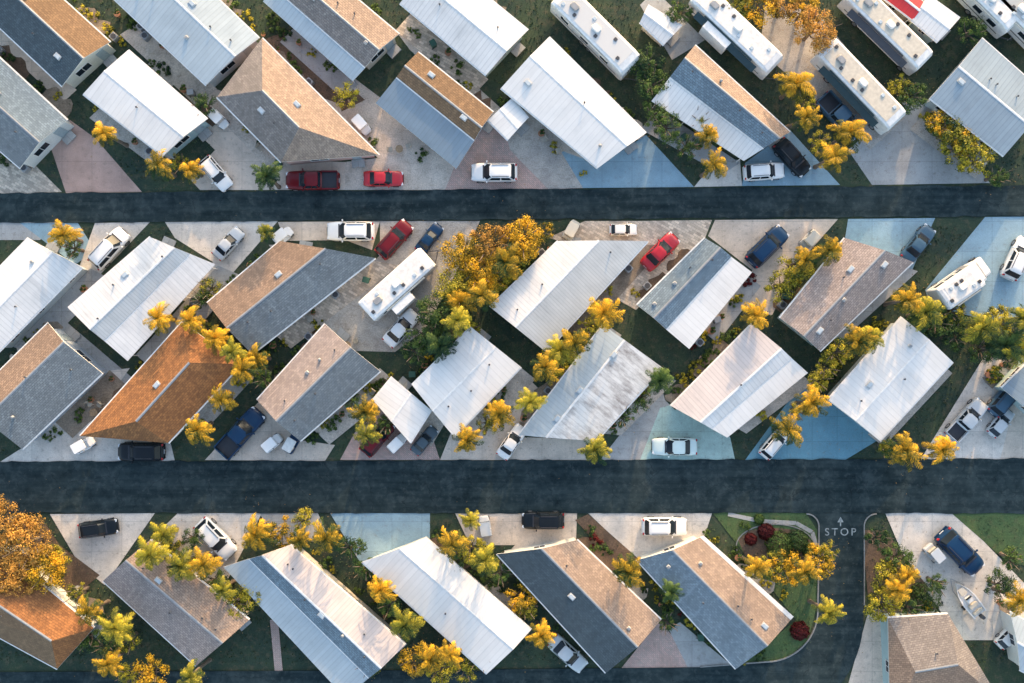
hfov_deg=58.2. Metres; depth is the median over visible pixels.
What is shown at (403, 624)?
palm tree
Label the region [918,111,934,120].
shrub
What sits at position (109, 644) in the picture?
broadleaf tree
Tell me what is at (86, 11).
shrub
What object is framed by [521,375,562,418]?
flower bed
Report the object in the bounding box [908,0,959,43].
shed
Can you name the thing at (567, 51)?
shrub
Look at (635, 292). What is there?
shrub
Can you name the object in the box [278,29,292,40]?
shrub
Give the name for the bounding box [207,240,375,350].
mobile home
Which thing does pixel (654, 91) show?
broadleaf tree
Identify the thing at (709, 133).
palm tree
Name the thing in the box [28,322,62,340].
flower bed
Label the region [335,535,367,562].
broadleaf tree
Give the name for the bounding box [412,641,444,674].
palm tree
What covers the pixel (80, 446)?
golf cart
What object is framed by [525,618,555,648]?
palm tree
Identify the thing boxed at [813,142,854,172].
palm tree
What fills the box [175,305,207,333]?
palm tree
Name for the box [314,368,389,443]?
path
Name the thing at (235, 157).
driveway
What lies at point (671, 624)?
broadleaf tree
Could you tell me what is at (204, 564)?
palm tree
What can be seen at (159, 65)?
shrub
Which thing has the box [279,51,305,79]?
flower bed
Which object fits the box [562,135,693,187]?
driveway
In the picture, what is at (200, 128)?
door
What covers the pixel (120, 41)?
shrub
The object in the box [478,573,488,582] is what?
shrub
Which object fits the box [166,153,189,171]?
broadleaf tree
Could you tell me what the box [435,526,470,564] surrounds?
palm tree
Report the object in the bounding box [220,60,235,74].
window
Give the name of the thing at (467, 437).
palm tree
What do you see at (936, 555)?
golf cart
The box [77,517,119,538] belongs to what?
parked car
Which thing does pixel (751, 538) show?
round bush
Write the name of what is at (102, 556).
driveway
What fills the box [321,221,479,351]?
driveway
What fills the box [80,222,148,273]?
driveway
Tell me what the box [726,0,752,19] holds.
broadleaf tree
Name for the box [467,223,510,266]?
broadleaf tree
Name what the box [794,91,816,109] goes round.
broadleaf tree
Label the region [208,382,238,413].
palm tree
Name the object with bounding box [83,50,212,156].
mobile home
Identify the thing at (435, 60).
shrub
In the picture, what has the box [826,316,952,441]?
mobile home
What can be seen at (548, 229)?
broadleaf tree
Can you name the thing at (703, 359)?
shrub
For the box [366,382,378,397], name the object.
shrub
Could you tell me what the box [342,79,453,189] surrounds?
driveway
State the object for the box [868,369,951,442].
path
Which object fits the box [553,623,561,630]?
shrub
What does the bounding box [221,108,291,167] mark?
path
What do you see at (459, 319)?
palm tree
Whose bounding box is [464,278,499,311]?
palm tree
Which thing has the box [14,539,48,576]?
path
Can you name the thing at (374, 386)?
shrub
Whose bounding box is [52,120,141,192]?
driveway
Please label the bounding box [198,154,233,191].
parked car
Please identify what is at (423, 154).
shrub
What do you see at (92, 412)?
patio table
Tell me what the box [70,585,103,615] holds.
flower bed
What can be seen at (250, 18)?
shrub
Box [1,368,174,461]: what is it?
driveway
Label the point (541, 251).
air conditioner
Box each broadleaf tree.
[0,493,25,552]
[0,512,56,571]
[0,552,39,596]
[21,545,71,593]
[38,541,71,568]
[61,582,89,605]
[62,238,84,259]
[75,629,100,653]
[90,635,117,657]
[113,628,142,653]
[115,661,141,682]
[132,653,169,682]
[160,538,183,555]
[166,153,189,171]
[179,527,204,551]
[189,288,209,309]
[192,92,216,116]
[192,318,215,336]
[198,277,222,301]
[201,568,229,590]
[222,587,254,618]
[234,583,260,611]
[249,366,260,383]
[253,368,272,388]
[265,515,296,548]
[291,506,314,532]
[331,81,359,108]
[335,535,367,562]
[339,393,360,409]
[354,557,374,579]
[372,414,391,435]
[376,595,402,618]
[397,643,424,677]
[398,339,426,366]
[402,315,447,356]
[414,289,455,335]
[421,659,455,682]
[430,268,477,310]
[437,231,485,275]
[445,548,470,567]
[452,656,477,682]
[454,251,500,291]
[455,319,480,335]
[457,534,488,564]
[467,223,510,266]
[475,412,497,435]
[484,267,512,293]
[490,564,512,586]
[499,214,544,265]
[503,582,537,617]
[516,595,537,619]
[529,222,553,247]
[544,348,572,378]
[577,314,600,338]
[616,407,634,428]
[627,42,665,84]
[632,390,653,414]
[634,66,670,100]
[638,384,655,396]
[642,101,668,126]
[652,111,681,145]
[658,612,679,633]
[664,0,693,23]
[675,133,699,160]
[692,109,709,130]
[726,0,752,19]
[743,0,779,28]
[761,548,786,579]
[763,270,798,304]
[768,0,804,19]
[770,549,803,586]
[776,250,816,291]
[784,0,820,26]
[788,402,805,420]
[792,4,840,54]
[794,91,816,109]
[806,542,834,579]
[807,130,831,154]
[807,367,833,392]
[814,355,839,379]
[814,539,839,566]
[821,337,852,364]
[863,585,904,623]
[864,527,893,550]
[871,555,896,597]
[876,436,896,458]
[880,542,915,573]
[887,73,916,99]
[893,82,927,114]
[899,598,923,620]
[905,315,933,337]
[923,308,958,338]
[924,109,954,140]
[925,113,971,153]
[925,572,948,595]
[937,127,980,166]
[937,301,966,323]
[941,318,967,352]
[948,127,977,158]
[955,142,997,177]
[957,15,986,46]
[968,334,994,364]
[980,304,1013,333]
[983,164,1013,189]
[983,566,1017,603]
[999,545,1022,570]
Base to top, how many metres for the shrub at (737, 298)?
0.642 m
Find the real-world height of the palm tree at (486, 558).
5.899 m
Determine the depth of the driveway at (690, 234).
91.97 m
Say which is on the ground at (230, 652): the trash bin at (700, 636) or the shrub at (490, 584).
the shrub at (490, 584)
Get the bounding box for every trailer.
[358,248,437,320]
[550,0,639,79]
[687,0,782,79]
[950,579,965,610]
[957,0,1015,40]
[1001,0,1023,48]
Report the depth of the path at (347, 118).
91.93 m
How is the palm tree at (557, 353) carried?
on the ground at (230, 652)
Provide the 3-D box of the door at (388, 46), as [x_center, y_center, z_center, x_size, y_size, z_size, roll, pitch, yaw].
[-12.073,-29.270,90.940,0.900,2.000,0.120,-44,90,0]
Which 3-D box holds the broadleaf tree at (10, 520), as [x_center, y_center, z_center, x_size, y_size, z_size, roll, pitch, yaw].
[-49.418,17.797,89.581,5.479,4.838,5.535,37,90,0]
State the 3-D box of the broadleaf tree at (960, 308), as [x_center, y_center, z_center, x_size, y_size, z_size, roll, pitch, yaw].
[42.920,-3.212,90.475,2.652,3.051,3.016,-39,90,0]
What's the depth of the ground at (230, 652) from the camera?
92.00 m
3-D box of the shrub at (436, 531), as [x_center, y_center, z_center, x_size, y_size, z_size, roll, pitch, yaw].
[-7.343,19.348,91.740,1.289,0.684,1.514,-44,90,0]
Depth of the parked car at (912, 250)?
91.08 m
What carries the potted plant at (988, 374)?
on the flower bed at (992, 385)
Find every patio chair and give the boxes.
[96,401,102,407]
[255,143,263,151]
[386,146,392,152]
[405,141,411,148]
[540,134,547,142]
[555,146,562,153]
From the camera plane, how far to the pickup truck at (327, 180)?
90.87 m
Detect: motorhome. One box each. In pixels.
[810,38,905,134]
[837,0,932,75]
[926,257,990,309]
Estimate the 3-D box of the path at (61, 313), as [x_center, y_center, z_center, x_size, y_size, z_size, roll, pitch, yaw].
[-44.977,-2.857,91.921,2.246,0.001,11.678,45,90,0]
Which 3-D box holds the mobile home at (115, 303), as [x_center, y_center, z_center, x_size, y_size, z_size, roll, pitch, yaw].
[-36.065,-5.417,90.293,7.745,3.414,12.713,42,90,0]
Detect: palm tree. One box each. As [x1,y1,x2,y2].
[47,219,84,248]
[75,592,110,625]
[92,120,128,147]
[92,646,128,679]
[97,606,135,646]
[134,536,171,570]
[142,301,176,335]
[145,149,176,181]
[150,522,178,546]
[165,545,196,581]
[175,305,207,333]
[176,657,211,682]
[178,158,204,183]
[183,413,214,445]
[188,546,223,580]
[201,324,229,355]
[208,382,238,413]
[209,574,236,601]
[219,336,247,363]
[229,354,262,385]
[241,512,276,550]
[246,343,271,371]
[250,161,282,191]
[256,224,274,242]
[287,524,312,551]
[312,516,344,553]
[346,394,379,425]
[352,418,382,447]
[367,575,397,602]
[390,605,425,641]
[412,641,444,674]
[425,330,458,363]
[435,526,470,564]
[436,639,462,669]
[440,306,471,336]
[442,288,476,311]
[452,423,483,452]
[458,508,480,530]
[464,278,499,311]
[467,542,498,576]
[483,399,515,431]
[488,241,522,280]
[514,387,547,413]
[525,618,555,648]
[530,350,563,385]
[542,334,581,364]
[560,328,593,359]
[577,433,612,465]
[587,296,624,331]
[611,551,644,588]
[646,367,674,394]
[658,578,684,602]
[694,124,718,148]
[699,148,727,179]
[740,298,768,329]
[741,554,771,579]
[769,411,802,448]
[773,71,816,107]
[785,105,822,133]
[786,554,822,585]
[788,246,821,273]
[793,384,831,417]
[807,595,846,624]
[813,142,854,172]
[813,234,842,266]
[826,119,871,153]
[835,323,878,357]
[859,325,884,353]
[878,573,912,603]
[881,431,927,471]
[883,282,924,311]
[891,562,921,583]
[900,295,945,332]
[921,434,958,464]
[957,311,1001,343]
[981,326,1023,367]
[991,580,1023,616]
[998,303,1023,334]
[1000,331,1023,368]
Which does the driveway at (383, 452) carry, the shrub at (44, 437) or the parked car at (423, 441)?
the parked car at (423, 441)
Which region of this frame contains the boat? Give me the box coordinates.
[955,583,986,619]
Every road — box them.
[0,185,1023,222]
[0,458,1023,513]
[0,513,873,682]
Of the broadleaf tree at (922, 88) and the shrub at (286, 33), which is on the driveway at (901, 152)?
the broadleaf tree at (922, 88)
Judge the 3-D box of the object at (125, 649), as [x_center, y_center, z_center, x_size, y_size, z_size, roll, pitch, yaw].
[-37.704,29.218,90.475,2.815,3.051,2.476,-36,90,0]
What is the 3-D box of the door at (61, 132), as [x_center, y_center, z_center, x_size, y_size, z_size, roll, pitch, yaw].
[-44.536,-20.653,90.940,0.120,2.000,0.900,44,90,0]
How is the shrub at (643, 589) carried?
on the ground at (230, 652)
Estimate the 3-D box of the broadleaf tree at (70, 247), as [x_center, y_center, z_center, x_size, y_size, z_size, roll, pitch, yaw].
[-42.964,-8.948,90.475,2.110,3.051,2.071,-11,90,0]
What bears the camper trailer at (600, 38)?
on the ground at (230, 652)
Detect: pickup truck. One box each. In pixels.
[214,406,265,459]
[286,168,339,190]
[815,90,863,140]
[943,397,988,442]
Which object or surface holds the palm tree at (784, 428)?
on the driveway at (836, 428)
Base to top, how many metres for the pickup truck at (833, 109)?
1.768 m
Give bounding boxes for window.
[32,141,50,156]
[74,62,92,76]
[74,349,92,361]
[174,135,190,148]
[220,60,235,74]
[371,47,384,62]
[533,544,545,548]
[663,545,675,551]
[885,659,888,672]
[1008,632,1015,646]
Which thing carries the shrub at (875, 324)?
on the ground at (230, 652)
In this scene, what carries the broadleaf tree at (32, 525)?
on the ground at (230, 652)
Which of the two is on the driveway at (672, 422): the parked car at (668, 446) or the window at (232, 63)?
the parked car at (668, 446)
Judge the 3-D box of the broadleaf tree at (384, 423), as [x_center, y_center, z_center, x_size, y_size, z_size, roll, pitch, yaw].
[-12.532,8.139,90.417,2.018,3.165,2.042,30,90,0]
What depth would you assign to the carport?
89.45 m
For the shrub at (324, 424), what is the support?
on the ground at (230, 652)
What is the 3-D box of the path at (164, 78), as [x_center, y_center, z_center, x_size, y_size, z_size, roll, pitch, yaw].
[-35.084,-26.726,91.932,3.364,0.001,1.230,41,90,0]
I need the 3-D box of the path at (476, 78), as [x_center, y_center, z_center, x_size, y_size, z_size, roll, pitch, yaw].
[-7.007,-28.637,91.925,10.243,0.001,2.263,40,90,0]
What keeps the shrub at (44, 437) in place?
on the ground at (230, 652)
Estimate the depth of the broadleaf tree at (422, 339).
89.49 m
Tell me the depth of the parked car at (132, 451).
90.68 m
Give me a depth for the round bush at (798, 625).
91.42 m
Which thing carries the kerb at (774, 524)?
on the ground at (230, 652)
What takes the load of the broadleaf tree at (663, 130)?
on the ground at (230, 652)
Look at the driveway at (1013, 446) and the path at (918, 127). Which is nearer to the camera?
the path at (918, 127)
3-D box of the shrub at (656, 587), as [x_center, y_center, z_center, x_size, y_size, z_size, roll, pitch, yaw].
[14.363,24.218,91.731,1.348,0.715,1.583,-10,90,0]
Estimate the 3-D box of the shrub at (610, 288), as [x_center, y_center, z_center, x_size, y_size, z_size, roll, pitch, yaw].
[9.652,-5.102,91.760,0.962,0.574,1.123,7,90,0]
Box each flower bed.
[0,45,28,78]
[9,515,98,590]
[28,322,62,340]
[42,87,72,116]
[56,370,124,437]
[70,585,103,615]
[77,7,110,33]
[98,386,122,413]
[185,97,214,126]
[221,0,242,16]
[265,30,363,110]
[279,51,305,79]
[300,330,317,348]
[430,537,470,568]
[474,90,490,108]
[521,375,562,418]
[568,245,653,333]
[575,514,636,564]
[576,537,616,570]
[592,78,609,93]
[638,272,665,297]
[665,382,688,402]
[667,249,689,270]
[693,340,728,376]
[738,528,811,566]
[773,285,800,311]
[865,530,928,601]
[881,600,900,613]
[917,597,936,610]
[982,375,1001,388]
[999,605,1016,614]
[1005,357,1013,370]
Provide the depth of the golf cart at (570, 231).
90.21 m
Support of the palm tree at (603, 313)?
on the ground at (230, 652)
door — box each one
[53,127,68,137]
[58,334,73,340]
[96,49,109,60]
[193,125,205,133]
[242,46,252,56]
[385,40,393,50]
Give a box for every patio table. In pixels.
[89,409,96,415]
[395,145,402,152]
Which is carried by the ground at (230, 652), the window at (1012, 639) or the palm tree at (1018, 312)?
the palm tree at (1018, 312)
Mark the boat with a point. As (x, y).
(972, 604)
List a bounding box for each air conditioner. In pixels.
[20,164,31,172]
[109,32,120,42]
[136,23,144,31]
[140,31,151,41]
[144,146,155,156]
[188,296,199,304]
[304,332,312,340]
[306,77,314,85]
[331,290,340,299]
[538,248,544,255]
[543,386,551,394]
[624,264,632,272]
[642,281,651,290]
[695,338,704,346]
[776,300,787,309]
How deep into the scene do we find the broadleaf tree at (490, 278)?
88.24 m
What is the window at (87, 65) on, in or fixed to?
in the mobile home at (61, 43)
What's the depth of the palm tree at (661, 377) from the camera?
87.71 m
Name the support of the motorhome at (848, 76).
on the driveway at (779, 35)
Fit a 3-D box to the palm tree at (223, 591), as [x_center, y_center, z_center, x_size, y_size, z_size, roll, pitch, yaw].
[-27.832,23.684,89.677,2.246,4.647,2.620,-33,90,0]
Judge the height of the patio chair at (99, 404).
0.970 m
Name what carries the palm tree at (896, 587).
on the ground at (230, 652)
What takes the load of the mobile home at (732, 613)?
on the ground at (230, 652)
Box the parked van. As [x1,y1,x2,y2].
[87,227,130,270]
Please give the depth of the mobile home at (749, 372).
89.19 m
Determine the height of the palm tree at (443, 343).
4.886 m
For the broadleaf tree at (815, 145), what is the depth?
89.82 m
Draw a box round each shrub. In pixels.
[0,46,5,55]
[0,154,11,166]
[1,51,15,62]
[33,80,44,91]
[41,433,52,441]
[49,425,62,437]
[53,91,62,99]
[74,407,84,423]
[76,4,88,15]
[87,11,99,21]
[102,26,114,39]
[118,36,126,46]
[125,15,136,29]
[130,22,137,30]
[134,360,142,369]
[147,59,155,66]
[156,61,171,75]
[225,273,235,282]
[227,0,239,10]
[234,381,246,388]
[242,9,253,20]
[261,345,276,355]
[266,11,274,20]
[266,15,280,32]
[272,364,283,374]
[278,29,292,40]
[278,338,287,346]
[289,59,302,75]
[289,345,300,355]
[305,432,319,444]
[306,49,316,56]
[310,319,323,329]
[318,555,332,568]
[320,419,329,428]
[322,60,337,71]
[325,414,341,431]
[353,586,364,594]
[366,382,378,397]
[368,136,377,151]
[368,380,381,395]
[371,3,381,16]
[374,377,385,391]
[413,29,421,38]
[415,147,428,162]
[429,53,439,65]
[431,527,442,542]
[449,59,464,75]
[464,80,472,90]
[469,561,483,576]
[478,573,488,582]
[487,576,503,589]
[496,95,507,106]
[497,390,507,399]
[549,141,557,153]
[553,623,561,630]
[562,47,571,57]
[585,525,596,536]
[589,533,603,545]
[589,543,600,551]
[599,542,613,555]
[605,285,612,295]
[608,428,616,434]
[624,106,635,117]
[630,287,639,297]
[640,587,646,593]
[650,579,658,592]
[662,602,678,614]
[671,387,682,393]
[675,372,688,386]
[684,617,697,629]
[687,358,703,373]
[700,330,707,344]
[701,347,712,359]
[701,353,713,368]
[702,528,710,537]
[708,348,720,355]
[709,536,719,543]
[712,336,721,344]
[719,330,736,341]
[727,545,739,557]
[728,299,738,307]
[730,294,743,302]
[738,521,751,530]
[740,556,748,570]
[743,273,756,286]
[754,648,765,661]
[756,410,766,421]
[759,578,771,587]
[780,589,788,601]
[784,550,800,559]
[823,371,838,382]
[835,358,842,372]
[871,315,882,331]
[881,319,888,327]
[907,585,923,594]
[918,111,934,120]
[923,600,932,611]
[986,365,1000,384]
[993,366,1003,383]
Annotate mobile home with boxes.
[0,0,116,87]
[0,57,75,168]
[0,237,87,351]
[0,322,107,449]
[68,236,217,360]
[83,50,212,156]
[103,539,251,665]
[114,0,259,86]
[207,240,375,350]
[224,544,406,682]
[257,323,380,440]
[263,0,400,82]
[361,536,531,673]
[376,52,493,168]
[399,0,528,76]
[412,327,521,435]
[492,238,647,349]
[496,537,660,672]
[500,37,646,168]
[518,327,660,440]
[636,238,751,348]
[640,536,792,668]
[651,45,789,161]
[670,324,807,436]
[777,237,912,351]
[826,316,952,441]
[925,37,1023,156]
[994,361,1023,412]
[1000,610,1023,672]
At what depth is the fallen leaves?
91.86 m
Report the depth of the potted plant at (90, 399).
91.26 m
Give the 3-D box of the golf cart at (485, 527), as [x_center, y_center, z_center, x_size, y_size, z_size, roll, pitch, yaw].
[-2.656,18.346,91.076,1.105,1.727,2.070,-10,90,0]
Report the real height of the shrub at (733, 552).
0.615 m
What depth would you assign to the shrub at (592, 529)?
91.74 m
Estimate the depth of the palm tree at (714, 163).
86.81 m
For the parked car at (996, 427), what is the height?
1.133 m
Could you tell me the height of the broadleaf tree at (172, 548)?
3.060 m
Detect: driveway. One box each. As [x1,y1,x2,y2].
[0,155,60,193]
[0,222,55,239]
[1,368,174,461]
[21,223,88,263]
[50,513,154,584]
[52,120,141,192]
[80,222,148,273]
[150,513,260,582]
[165,221,276,300]
[192,89,344,189]
[205,402,334,460]
[260,513,325,544]
[278,221,379,249]
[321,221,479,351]
[330,513,429,560]
[340,406,439,459]
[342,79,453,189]
[440,383,587,459]
[445,128,569,189]
[455,513,576,548]
[508,110,582,188]
[551,221,639,240]
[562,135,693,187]
[588,513,711,557]
[602,394,669,459]
[618,220,711,309]
[622,623,686,667]
[640,0,704,59]
[640,405,734,459]
[670,622,728,666]
[694,160,741,186]
[708,219,837,314]
[742,130,839,185]
[745,388,875,459]
[762,6,904,149]
[845,218,934,268]
[849,99,989,184]
[849,609,882,682]
[886,513,1023,639]
[922,355,1008,458]
[925,217,1023,318]
[993,388,1023,458]
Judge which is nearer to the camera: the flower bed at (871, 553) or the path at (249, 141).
the path at (249, 141)
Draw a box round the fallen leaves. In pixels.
[6,2,1022,682]
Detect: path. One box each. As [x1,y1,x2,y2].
[0,30,75,98]
[13,268,103,348]
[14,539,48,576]
[62,323,130,383]
[83,73,199,189]
[90,108,174,163]
[120,26,216,103]
[136,266,238,361]
[148,63,172,85]
[196,377,252,422]
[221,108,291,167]
[270,620,282,670]
[277,261,397,347]
[280,29,357,93]
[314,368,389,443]
[325,99,351,124]
[396,14,487,94]
[399,34,499,117]
[418,408,443,445]
[476,368,533,424]
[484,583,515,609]
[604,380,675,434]
[622,107,644,139]
[629,584,647,599]
[642,112,738,172]
[705,277,760,340]
[728,513,817,544]
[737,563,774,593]
[739,377,809,432]
[835,268,917,338]
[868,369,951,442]
[910,108,988,177]
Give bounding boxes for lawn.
[641,309,745,409]
[713,512,817,662]
[953,513,1023,564]
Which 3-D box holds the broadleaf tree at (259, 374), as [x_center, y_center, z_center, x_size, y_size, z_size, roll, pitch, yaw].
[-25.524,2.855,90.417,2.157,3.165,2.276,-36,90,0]
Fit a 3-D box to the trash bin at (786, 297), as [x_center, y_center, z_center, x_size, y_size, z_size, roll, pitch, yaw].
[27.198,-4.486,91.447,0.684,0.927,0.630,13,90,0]
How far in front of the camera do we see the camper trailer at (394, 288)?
89.00 m
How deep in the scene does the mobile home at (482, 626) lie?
89.06 m
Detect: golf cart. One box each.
[70,437,95,453]
[207,108,229,129]
[261,433,282,452]
[272,227,293,242]
[282,434,299,453]
[351,114,371,135]
[387,433,406,453]
[479,515,491,536]
[562,220,579,240]
[799,229,820,248]
[922,542,945,563]
[993,629,1010,649]
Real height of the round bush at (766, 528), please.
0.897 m
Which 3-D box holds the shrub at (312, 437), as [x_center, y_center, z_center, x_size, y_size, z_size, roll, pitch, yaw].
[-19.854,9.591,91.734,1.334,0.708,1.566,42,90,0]
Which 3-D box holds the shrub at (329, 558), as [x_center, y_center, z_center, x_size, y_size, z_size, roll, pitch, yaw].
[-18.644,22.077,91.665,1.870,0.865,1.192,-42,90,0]
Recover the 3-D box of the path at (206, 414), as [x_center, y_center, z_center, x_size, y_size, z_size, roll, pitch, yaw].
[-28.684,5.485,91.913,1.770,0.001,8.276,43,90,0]
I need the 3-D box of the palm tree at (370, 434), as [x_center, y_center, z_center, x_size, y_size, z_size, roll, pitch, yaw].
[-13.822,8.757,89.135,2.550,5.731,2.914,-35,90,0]
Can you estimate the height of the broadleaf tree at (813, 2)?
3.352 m
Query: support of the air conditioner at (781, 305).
on the flower bed at (786, 301)
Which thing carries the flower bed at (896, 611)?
on the ground at (230, 652)
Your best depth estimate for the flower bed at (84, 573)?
91.94 m
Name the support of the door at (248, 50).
in the mobile home at (214, 43)
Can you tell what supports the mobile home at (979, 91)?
on the ground at (230, 652)
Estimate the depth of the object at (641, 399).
89.76 m
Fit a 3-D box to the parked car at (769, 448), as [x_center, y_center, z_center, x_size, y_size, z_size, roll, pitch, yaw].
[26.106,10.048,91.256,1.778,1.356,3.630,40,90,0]
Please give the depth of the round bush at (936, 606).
90.87 m
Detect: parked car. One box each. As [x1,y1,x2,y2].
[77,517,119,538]
[118,441,165,463]
[193,515,237,560]
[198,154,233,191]
[211,226,244,260]
[327,219,374,242]
[359,419,395,457]
[363,169,403,187]
[374,219,413,259]
[382,308,419,348]
[410,425,438,455]
[414,222,443,252]
[471,160,516,182]
[496,423,524,460]
[522,510,563,531]
[547,633,587,672]
[609,222,636,236]
[640,231,679,271]
[641,516,686,537]
[651,436,696,457]
[742,160,784,181]
[744,224,788,268]
[758,430,789,459]
[772,137,810,177]
[899,223,935,262]
[934,526,984,576]
[985,409,1014,438]
[987,390,1015,417]
[999,235,1023,281]
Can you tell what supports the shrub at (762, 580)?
on the lawn at (805, 593)
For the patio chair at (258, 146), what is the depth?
91.40 m
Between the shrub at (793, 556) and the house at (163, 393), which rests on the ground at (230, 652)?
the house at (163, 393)
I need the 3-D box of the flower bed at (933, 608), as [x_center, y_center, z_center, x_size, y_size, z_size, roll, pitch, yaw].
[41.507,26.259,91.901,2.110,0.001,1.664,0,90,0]
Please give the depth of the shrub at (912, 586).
91.68 m
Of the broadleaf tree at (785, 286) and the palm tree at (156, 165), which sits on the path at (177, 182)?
the palm tree at (156, 165)
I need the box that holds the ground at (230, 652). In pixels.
[0,0,1023,682]
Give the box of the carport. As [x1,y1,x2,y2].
[373,376,431,442]
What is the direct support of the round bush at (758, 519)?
on the lawn at (805, 593)
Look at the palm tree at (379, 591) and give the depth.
87.77 m
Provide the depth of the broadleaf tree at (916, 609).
89.76 m
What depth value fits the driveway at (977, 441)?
91.96 m
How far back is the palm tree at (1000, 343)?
87.73 m
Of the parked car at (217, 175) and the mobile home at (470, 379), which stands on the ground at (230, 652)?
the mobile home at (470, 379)
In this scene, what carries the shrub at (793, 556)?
on the flower bed at (759, 547)
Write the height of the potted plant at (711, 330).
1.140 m
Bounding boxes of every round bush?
[744,533,756,545]
[753,514,764,524]
[757,523,774,540]
[764,530,792,556]
[786,529,808,552]
[789,620,809,640]
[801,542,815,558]
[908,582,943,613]
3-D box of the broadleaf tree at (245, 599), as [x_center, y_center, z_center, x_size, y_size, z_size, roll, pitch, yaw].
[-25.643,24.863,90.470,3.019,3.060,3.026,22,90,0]
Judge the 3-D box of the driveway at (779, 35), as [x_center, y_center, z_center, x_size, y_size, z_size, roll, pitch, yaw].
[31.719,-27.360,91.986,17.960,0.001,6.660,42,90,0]
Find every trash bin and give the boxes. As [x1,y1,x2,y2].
[186,88,195,97]
[362,276,370,283]
[409,371,415,376]
[429,39,436,49]
[680,133,686,142]
[696,632,703,640]
[713,316,721,323]
[782,293,790,299]
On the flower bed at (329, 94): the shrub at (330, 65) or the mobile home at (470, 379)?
the shrub at (330, 65)
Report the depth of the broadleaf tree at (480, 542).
89.66 m
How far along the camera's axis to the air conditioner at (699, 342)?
91.21 m
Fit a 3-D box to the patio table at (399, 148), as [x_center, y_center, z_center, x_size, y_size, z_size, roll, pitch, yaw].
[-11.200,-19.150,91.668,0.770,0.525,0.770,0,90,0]
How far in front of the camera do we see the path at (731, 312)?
91.92 m
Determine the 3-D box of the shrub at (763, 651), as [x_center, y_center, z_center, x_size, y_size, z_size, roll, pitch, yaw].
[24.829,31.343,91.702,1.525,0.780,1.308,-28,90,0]
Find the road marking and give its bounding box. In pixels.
[825,528,855,535]
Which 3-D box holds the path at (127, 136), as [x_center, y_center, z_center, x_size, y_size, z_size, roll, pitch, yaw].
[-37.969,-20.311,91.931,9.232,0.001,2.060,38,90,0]
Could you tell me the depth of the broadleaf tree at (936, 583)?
89.80 m
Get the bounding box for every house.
[0,547,101,669]
[80,322,235,443]
[217,38,379,167]
[880,611,988,682]
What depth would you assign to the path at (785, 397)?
91.91 m
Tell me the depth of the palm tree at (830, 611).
86.87 m
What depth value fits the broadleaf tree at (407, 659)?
89.65 m
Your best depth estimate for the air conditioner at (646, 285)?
91.21 m
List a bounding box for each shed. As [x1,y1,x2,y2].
[487,99,529,140]
[639,4,681,46]
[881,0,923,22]
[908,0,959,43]
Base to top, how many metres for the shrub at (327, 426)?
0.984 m
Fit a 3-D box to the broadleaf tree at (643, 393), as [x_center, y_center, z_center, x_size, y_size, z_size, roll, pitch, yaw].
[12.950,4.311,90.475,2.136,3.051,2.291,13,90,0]
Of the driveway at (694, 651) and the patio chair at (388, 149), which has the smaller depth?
the patio chair at (388, 149)
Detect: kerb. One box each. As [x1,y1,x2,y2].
[700,513,819,667]
[736,524,813,568]
[863,513,876,605]
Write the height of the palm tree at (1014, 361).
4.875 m
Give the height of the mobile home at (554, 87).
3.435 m
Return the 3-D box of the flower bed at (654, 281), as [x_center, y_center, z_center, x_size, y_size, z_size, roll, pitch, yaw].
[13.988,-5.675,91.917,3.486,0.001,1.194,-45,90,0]
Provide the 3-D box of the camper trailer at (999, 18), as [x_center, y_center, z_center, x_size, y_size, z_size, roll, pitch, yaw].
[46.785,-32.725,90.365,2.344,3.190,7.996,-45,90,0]
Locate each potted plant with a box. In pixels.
[79,285,87,292]
[87,396,93,402]
[114,9,120,16]
[131,137,137,144]
[180,84,186,92]
[269,341,275,348]
[274,159,282,166]
[296,38,300,45]
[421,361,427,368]
[445,47,451,55]
[520,414,526,421]
[538,129,544,136]
[708,327,715,334]
[735,554,742,560]
[984,371,994,377]

